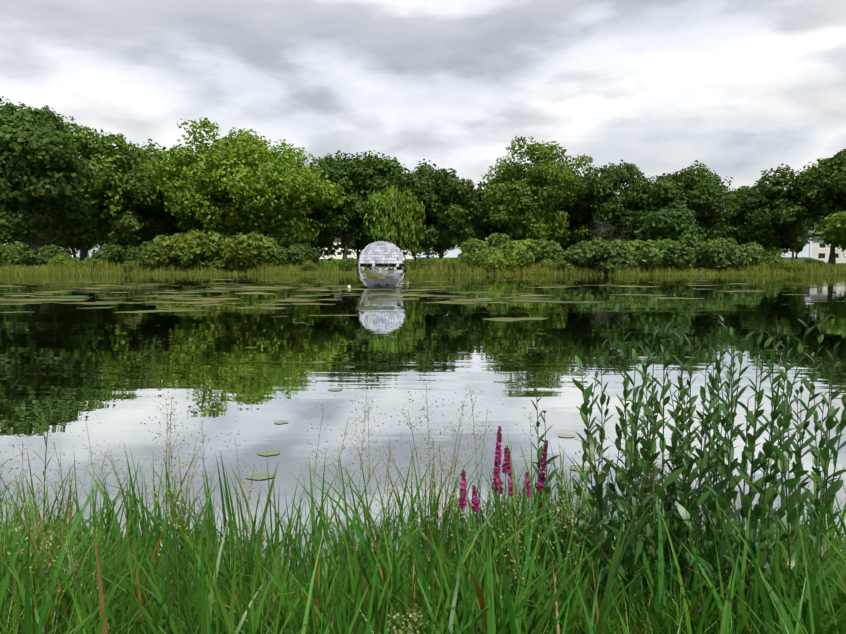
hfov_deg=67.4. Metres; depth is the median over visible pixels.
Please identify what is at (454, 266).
bush
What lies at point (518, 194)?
tree
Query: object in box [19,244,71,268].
bush
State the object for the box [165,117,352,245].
tree
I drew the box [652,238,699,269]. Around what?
bush
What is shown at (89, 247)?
tree
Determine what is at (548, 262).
bush
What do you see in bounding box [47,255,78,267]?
bush
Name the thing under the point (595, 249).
bush
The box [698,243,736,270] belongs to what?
bush
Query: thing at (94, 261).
bush
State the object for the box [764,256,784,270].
bush
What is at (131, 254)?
bush
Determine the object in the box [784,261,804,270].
bush
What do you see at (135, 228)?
oak tree
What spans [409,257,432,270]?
bush
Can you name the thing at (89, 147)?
lime tree
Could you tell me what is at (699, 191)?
oak tree
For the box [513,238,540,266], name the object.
bush
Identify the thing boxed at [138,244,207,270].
bush
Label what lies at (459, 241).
oak tree
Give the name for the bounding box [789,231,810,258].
lime tree
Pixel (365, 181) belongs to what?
oak tree
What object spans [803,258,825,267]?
bush
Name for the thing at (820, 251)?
house
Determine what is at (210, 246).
bush
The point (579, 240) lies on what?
tree
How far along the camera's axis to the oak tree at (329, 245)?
122.32 m
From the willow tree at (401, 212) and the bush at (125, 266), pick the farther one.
the willow tree at (401, 212)
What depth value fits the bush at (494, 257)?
82.50 m
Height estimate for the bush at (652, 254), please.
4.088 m
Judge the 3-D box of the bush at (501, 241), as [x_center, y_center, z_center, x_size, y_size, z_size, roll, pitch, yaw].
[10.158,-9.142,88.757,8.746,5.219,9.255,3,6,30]
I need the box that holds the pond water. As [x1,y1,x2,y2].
[0,274,845,589]
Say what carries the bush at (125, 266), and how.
on the ground
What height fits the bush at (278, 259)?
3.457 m
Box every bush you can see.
[0,241,30,266]
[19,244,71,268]
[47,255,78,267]
[79,257,105,270]
[91,244,127,268]
[122,261,141,270]
[123,241,152,261]
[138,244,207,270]
[152,229,227,270]
[221,231,279,270]
[255,251,294,268]
[276,242,320,267]
[301,260,318,270]
[320,258,338,268]
[338,257,356,270]
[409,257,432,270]
[429,257,447,269]
[445,260,466,270]
[449,252,484,268]
[460,233,521,256]
[479,247,534,270]
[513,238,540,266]
[525,238,563,264]
[538,259,556,270]
[553,244,599,268]
[553,260,574,270]
[570,237,637,271]
[617,239,644,269]
[633,239,671,270]
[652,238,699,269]
[666,233,731,270]
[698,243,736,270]
[722,237,764,270]
[763,250,781,261]
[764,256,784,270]
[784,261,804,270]
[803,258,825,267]
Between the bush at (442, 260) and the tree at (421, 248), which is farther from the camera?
the tree at (421, 248)
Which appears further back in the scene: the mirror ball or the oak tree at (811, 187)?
the oak tree at (811, 187)
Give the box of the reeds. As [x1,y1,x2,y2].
[0,258,845,275]
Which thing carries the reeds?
on the ground
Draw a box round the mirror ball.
[356,241,406,287]
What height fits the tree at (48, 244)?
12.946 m
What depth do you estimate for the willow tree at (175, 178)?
102.50 m
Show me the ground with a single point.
(799, 259)
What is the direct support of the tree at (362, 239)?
on the ground
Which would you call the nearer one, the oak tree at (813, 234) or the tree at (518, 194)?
the tree at (518, 194)
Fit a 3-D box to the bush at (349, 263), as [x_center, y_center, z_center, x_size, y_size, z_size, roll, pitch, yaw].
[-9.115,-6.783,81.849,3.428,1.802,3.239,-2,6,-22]
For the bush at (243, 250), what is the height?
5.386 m
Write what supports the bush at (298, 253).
on the ground
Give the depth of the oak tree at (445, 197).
106.30 m
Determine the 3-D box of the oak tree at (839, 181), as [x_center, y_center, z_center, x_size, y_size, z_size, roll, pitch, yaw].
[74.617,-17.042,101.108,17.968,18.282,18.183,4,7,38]
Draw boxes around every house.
[267,234,413,258]
[812,236,845,262]
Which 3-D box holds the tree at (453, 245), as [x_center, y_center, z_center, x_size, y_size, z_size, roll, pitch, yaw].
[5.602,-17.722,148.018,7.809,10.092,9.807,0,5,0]
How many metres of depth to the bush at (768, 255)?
82.41 m
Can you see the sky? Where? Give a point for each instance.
(741, 89)
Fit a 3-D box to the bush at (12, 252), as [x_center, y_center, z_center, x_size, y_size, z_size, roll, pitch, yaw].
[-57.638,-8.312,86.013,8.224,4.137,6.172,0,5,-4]
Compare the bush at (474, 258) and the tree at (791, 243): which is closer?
the bush at (474, 258)
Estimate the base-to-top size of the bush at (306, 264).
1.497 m
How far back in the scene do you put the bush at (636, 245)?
78.98 m
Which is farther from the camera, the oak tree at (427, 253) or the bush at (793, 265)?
the oak tree at (427, 253)
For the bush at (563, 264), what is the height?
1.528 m
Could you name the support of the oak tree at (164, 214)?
on the ground
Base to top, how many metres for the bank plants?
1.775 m
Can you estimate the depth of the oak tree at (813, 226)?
158.10 m
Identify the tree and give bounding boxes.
[0,96,67,228]
[0,102,99,249]
[0,227,43,249]
[37,231,97,258]
[38,115,150,261]
[39,239,67,247]
[77,139,186,247]
[92,227,126,250]
[124,237,139,249]
[138,146,217,236]
[141,126,283,238]
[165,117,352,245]
[271,221,301,248]
[290,156,349,261]
[297,150,404,259]
[297,231,330,249]
[340,212,380,259]
[363,180,425,261]
[382,159,490,258]
[394,233,429,260]
[423,224,447,258]
[432,225,459,255]
[450,219,473,245]
[459,181,519,241]
[479,136,595,239]
[542,169,615,248]
[547,216,592,251]
[572,160,653,241]
[586,217,634,240]
[621,160,741,241]
[633,200,697,241]
[711,217,754,244]
[725,175,814,258]
[731,218,805,253]
[755,148,845,265]
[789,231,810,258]
[791,212,823,260]
[805,223,825,240]
[816,211,845,257]
[822,168,845,212]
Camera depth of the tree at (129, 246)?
148.46 m
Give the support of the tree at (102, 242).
on the ground
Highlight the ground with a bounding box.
[1,257,845,275]
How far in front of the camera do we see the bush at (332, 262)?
84.35 m
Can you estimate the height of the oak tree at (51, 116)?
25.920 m
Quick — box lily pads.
[7,276,810,479]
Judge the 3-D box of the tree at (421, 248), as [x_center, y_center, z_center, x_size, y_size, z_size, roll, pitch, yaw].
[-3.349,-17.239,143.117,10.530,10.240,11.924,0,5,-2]
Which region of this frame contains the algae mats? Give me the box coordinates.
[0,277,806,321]
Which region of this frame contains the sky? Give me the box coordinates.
[0,0,845,256]
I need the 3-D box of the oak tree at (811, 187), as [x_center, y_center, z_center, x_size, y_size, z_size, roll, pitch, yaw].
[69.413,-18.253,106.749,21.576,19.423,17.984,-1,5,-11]
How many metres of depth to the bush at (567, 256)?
81.54 m
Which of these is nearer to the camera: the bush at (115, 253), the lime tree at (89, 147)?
the bush at (115, 253)
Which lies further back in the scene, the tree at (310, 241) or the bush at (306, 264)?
the tree at (310, 241)
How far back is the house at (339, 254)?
208.62 m
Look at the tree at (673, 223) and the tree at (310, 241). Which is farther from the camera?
the tree at (310, 241)
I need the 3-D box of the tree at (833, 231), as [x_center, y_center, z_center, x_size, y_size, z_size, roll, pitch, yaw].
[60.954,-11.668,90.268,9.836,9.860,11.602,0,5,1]
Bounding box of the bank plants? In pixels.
[0,303,845,633]
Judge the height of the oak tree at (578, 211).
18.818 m
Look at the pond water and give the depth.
10.75 m
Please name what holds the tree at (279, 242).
on the ground
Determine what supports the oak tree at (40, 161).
on the ground
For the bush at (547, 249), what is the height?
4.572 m
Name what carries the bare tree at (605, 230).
on the ground
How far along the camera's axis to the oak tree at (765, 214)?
109.31 m
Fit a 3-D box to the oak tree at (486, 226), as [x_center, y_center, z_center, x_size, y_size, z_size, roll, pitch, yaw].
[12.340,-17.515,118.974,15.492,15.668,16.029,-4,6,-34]
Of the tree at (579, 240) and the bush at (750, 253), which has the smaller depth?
the bush at (750, 253)
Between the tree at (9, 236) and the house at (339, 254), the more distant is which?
the house at (339, 254)
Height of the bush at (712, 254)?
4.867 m
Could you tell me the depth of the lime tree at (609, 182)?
112.33 m
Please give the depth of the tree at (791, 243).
121.07 m
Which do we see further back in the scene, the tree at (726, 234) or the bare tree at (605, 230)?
the tree at (726, 234)

